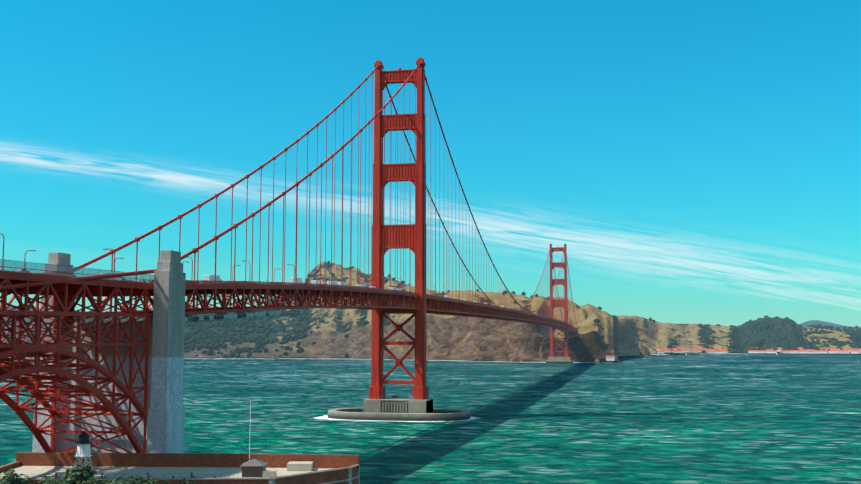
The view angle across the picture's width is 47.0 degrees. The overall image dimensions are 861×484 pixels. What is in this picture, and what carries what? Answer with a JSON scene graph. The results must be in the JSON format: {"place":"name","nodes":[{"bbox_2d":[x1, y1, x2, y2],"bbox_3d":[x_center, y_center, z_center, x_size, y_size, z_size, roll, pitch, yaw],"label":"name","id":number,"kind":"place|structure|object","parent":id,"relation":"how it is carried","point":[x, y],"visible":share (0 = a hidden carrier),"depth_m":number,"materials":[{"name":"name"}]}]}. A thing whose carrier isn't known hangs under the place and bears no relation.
{"place":"outdoors","nodes":[
{"label":"outdoors","id":0,"kind":"place"},
{"bbox_2d":[27,466,358,483],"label":"fort point walls","id":1,"kind":"structure","parent":0,"point":[328,476],"depth_m":230.36,"materials":[{"name":"brown brick"}]},
{"bbox_2d":[0,466,334,477],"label":"fort roof","id":2,"kind":"structure","parent":1,"relation":"on","point":[176,472],"depth_m":244.13,"materials":[{"name":"grey concrete"}]},
{"bbox_2d":[0,452,359,478],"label":"fort brick wall","id":3,"kind":"structure","parent":1,"relation":"on","point":[162,460],"depth_m":252.69,"materials":[{"name":"brown brick"}]},
{"bbox_2d":[0,463,359,483],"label":"parapet coping","id":4,"kind":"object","parent":1,"relation":"attached to","point":[349,479],"depth_m":225.45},
{"bbox_2d":[74,444,92,468],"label":"lighthouse tower","id":5,"kind":"structure","parent":4,"relation":"on","point":[83,450],"depth_m":246.75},
{"bbox_2d":[75,431,91,443],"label":"lighthouse lantern","id":6,"kind":"object","parent":5,"relation":"on","point":[84,437],"visible":1,"depth_m":247.28,"materials":[{"name":"black metal"}]},
{"bbox_2d":[55,472,194,477],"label":"chimneys","id":7,"kind":"object","parent":4,"relation":"on","point":[192,476],"visible":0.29,"depth_m":227.62,"materials":[{"name":"brown brick"}]},
{"bbox_2d":[0,473,269,477],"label":"fort roof railing","id":8,"kind":"object","parent":4,"relation":"on","point":[41,476],"visible":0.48,"depth_m":231.08,"materials":[{"name":"metal"}]},
{"bbox_2d":[262,461,312,476],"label":"rooftop boxes","id":9,"kind":"object","parent":4,"relation":"on","point":[299,465],"visible":0.93,"depth_m":244.51,"materials":[{"name":"white concrete"}]},
{"bbox_2d":[242,466,265,476],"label":"small building","id":10,"kind":"structure","parent":0,"point":[251,471],"depth_m":234.36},
{"bbox_2d":[240,459,267,465],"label":"hut roof","id":11,"kind":"structure","parent":10,"relation":"on","point":[254,462],"depth_m":235.52,"materials":[{"name":"grey metal"}]},
{"bbox_2d":[249,401,250,460],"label":"flagpole","id":12,"kind":"object","parent":11,"relation":"on","point":[249,443],"visible":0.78,"depth_m":239.32,"materials":[{"name":"white metal"}]},
{"bbox_2d":[110,69,576,326],"bbox_3d":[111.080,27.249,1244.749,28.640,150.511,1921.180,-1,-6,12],"label":"suspender ropes","id":13,"kind":"object","parent":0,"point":[570,322],"visible":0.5,"depth_m":545.53,"materials":[{"name":"red metal"}]},
{"bbox_2d":[0,354,860,483],"bbox_3d":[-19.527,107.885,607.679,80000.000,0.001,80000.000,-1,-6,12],"label":"bay water","id":14,"kind":"structure","parent":0,"point":[728,419],"depth_m":587.22,"materials":[{"name":"teal liquid"}]},
{"bbox_2d":[312,415,479,421],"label":"surf foam","id":15,"kind":"object","parent":14,"relation":"on","point":[327,418],"visible":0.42,"depth_m":586.62,"materials":[{"name":"white"}]},
{"bbox_2d":[363,398,433,412],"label":"pier","id":16,"kind":"structure","parent":14,"relation":"in","point":[395,405],"depth_m":598.85,"materials":[{"name":"concrete"}]},
{"bbox_2d":[364,395,421,399],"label":"pier equipment","id":17,"kind":"object","parent":16,"relation":"on","point":[409,398],"visible":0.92,"depth_m":606.01,"materials":[{"name":"grey metal"}]},
{"bbox_2d":[369,58,428,399],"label":"tower","id":18,"kind":"structure","parent":16,"relation":"on","point":[386,234],"depth_m":615.41,"materials":[{"name":"red metal"}]},
{"bbox_2d":[0,64,576,324],"bbox_3d":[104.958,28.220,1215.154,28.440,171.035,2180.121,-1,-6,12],"label":"cables","id":19,"kind":"object","parent":18,"relation":"on","point":[34,284],"visible":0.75,"depth_m":375.26,"materials":[{"name":"red metal"}]},
{"bbox_2d":[328,408,469,420],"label":"pier fender","id":20,"kind":"object","parent":14,"relation":"in","point":[435,415],"visible":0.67,"depth_m":587.16,"materials":[{"name":"concrete"}]},
{"bbox_2d":[640,346,650,355],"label":"sea rock needles","id":21,"kind":"object","parent":14,"relation":"in","point":[644,351],"visible":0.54,"depth_m":2479.37,"materials":[{"name":"stone"}]},
{"bbox_2d":[0,0,860,326],"label":"sky","id":22,"kind":"structure","parent":0,"point":[692,161],"materials":[{"name":"blue"}]},
{"bbox_2d":[1,261,860,362],"bbox_3d":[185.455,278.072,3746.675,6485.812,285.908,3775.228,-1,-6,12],"label":"hills","id":23,"kind":"structure","parent":0,"point":[454,338],"depth_m":2239.71,"materials":[{"name":"brown soil"}]},
{"bbox_2d":[0,271,575,332],"bbox_3d":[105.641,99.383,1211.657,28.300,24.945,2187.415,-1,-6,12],"label":"bridge deck truss","id":24,"kind":"object","parent":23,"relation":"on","point":[99,289],"visible":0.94,"depth_m":326.36,"materials":[{"name":"red metal"}]},
{"bbox_2d":[0,315,149,452],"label":"steel arch","id":25,"kind":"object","parent":24,"relation":"attached to","point":[14,348],"visible":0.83,"depth_m":251.49,"materials":[{"name":"red metal"}]},
{"bbox_2d":[0,260,153,282],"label":"safety fence","id":26,"kind":"object","parent":24,"relation":"on","point":[59,270],"visible":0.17,"depth_m":232.31,"materials":[{"name":"red metal"}]},
{"bbox_2d":[81,308,302,322],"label":"maintenance traveller","id":27,"kind":"object","parent":24,"relation":"on","point":[206,318],"visible":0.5,"depth_m":324.92,"materials":[{"name":"metal"}]},
{"bbox_2d":[150,310,302,321],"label":"maintenance traveller tarps","id":28,"kind":"object","parent":27,"relation":"attached to","point":[232,315],"visible":0.71,"depth_m":336.90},
{"bbox_2d":[0,266,560,320],"bbox_3d":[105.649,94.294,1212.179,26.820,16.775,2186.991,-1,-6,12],"label":"deck railing","id":29,"kind":"object","parent":24,"relation":"on","point":[240,281],"visible":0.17,"depth_m":342.61,"materials":[{"name":"red metal"}]},
{"bbox_2d":[0,233,573,324],"bbox_3d":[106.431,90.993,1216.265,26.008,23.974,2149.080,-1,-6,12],"label":"street lamps","id":30,"kind":"object","parent":24,"relation":"on","point":[236,265],"visible":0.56,"depth_m":389.14,"materials":[{"name":"grey metal"}]},
{"bbox_2d":[31,249,533,312],"bbox_3d":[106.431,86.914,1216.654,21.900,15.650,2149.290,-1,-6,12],"label":"street lamp heads","id":31,"kind":"object","parent":30,"relation":"attached to","point":[244,261],"visible":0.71,"depth_m":394.12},
{"bbox_2d":[96,273,501,306],"bbox_3d":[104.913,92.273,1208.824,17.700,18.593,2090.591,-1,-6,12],"label":"vehicles","id":32,"kind":"object","parent":24,"relation":"on","point":[212,278],"visible":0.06,"depth_m":409.18,"materials":[{"name":"metal"}]},
{"bbox_2d":[185,281,573,326],"bbox_3d":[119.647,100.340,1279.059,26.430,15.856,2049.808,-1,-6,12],"label":"deck railing pickets","id":33,"kind":"object","parent":24,"relation":"on","point":[223,282],"visible":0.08,"depth_m":389.42,"materials":[{"name":"red metal"}]},
{"bbox_3d":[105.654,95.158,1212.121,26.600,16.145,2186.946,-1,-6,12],"label":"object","id":34,"kind":"structure","parent":24,"relation":"on","visible":0},
{"bbox_2d":[0,259,150,282],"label":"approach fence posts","id":35,"kind":"object","parent":34,"relation":"on","point":[71,266],"visible":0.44,"depth_m":236.06,"materials":[{"name":"red metal"}]},
{"bbox_2d":[74,261,860,357],"bbox_3d":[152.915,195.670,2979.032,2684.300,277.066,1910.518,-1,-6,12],"label":"trees","id":36,"kind":"object","parent":23,"relation":"on","point":[753,339],"visible":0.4,"depth_m":2623.30,"materials":[{"name":"green plant"}]},
{"bbox_2d":[507,357,519,361],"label":"rock","id":37,"kind":"object","parent":23,"relation":"on","point":[514,359],"visible":0.52,"depth_m":1907.95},
{"bbox_2d":[546,357,572,362],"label":"pier","id":38,"kind":"structure","parent":23,"relation":"on","point":[559,360],"depth_m":1843.64,"materials":[{"name":"concrete"}]},
{"bbox_2d":[549,244,568,356],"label":"tower","id":39,"kind":"structure","parent":38,"relation":"on","point":[564,301],"depth_m":1862.64,"materials":[{"name":"red metal"}]},
{"bbox_2d":[606,357,614,360],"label":"lime point station walls","id":40,"kind":"structure","parent":23,"relation":"on","point":[610,358],"depth_m":1844.00,"materials":[{"name":"white paint"}]},
{"bbox_2d":[611,356,620,362],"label":"rock","id":41,"kind":"object","parent":23,"relation":"on","point":[617,360],"visible":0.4,"depth_m":1853.86,"materials":[{"name":"stone"}]},
{"bbox_2d":[656,347,860,352],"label":"waterfront buildings","id":42,"kind":"structure","parent":23,"relation":"on","point":[769,351],"depth_m":2853.02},
{"bbox_2d":[656,346,860,350],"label":"building roofs","id":43,"kind":"structure","parent":42,"relation":"on","point":[697,349],"depth_m":2858.00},
{"bbox_2d":[669,354,860,354],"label":"horseshoe bay breakwater","id":44,"kind":"object","parent":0,"point":[818,354],"visible":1,"depth_m":2709.17,"materials":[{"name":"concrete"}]},
{"bbox_2d":[801,320,859,327],"bbox_3d":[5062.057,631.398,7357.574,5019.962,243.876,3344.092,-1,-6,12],"label":"hills","id":45,"kind":"structure","parent":0,"point":[812,322],"depth_m":8568.90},
{"bbox_3d":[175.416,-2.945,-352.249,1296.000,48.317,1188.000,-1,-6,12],"label":"shore ground","id":46,"kind":"structure","parent":0,"visible":0},
{"bbox_2d":[0,468,69,483],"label":"cypress tree foliage","id":47,"kind":"object","parent":46,"relation":"on","point":[9,476],"visible":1,"depth_m":129.50,"materials":[{"name":"green plant"}]},
{"bbox_2d":[1,463,125,483],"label":"cypress tree foliage","id":48,"kind":"object","parent":46,"relation":"on","point":[82,474],"visible":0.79,"depth_m":141.80,"materials":[{"name":"green plant"}]},
{"bbox_2d":[32,250,185,452],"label":"pylon","id":49,"kind":"object","parent":46,"relation":"on","point":[165,424],"visible":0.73,"depth_m":272.83,"materials":[{"name":"concrete"}]},
{"bbox_2d":[109,475,158,483],"bbox_3d":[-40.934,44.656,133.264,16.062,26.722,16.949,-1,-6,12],"label":"bush","id":50,"kind":"object","parent":46,"relation":"on","point":[135,479],"visible":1,"depth_m":132.99,"materials":[{"name":"green plant"}]},
{"bbox_2d":[163,478,193,483],"bbox_3d":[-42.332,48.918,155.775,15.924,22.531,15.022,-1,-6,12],"label":"bush","id":51,"kind":"object","parent":46,"relation":"on","point":[186,482],"visible":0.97,"depth_m":158.32,"materials":[{"name":"green plant"}]},
{"bbox_3d":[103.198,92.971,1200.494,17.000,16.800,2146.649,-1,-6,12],"label":"cars in traffic","id":52,"kind":"object","parent":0,"visible":0},
{"bbox_2d":[15,269,206,281],"bbox_3d":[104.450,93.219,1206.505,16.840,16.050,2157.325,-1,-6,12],"label":"vehicles","id":53,"kind":"object","parent":52,"relation":"attached to","point":[114,279],"depth_m":269.12,"materials":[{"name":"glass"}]}
]}

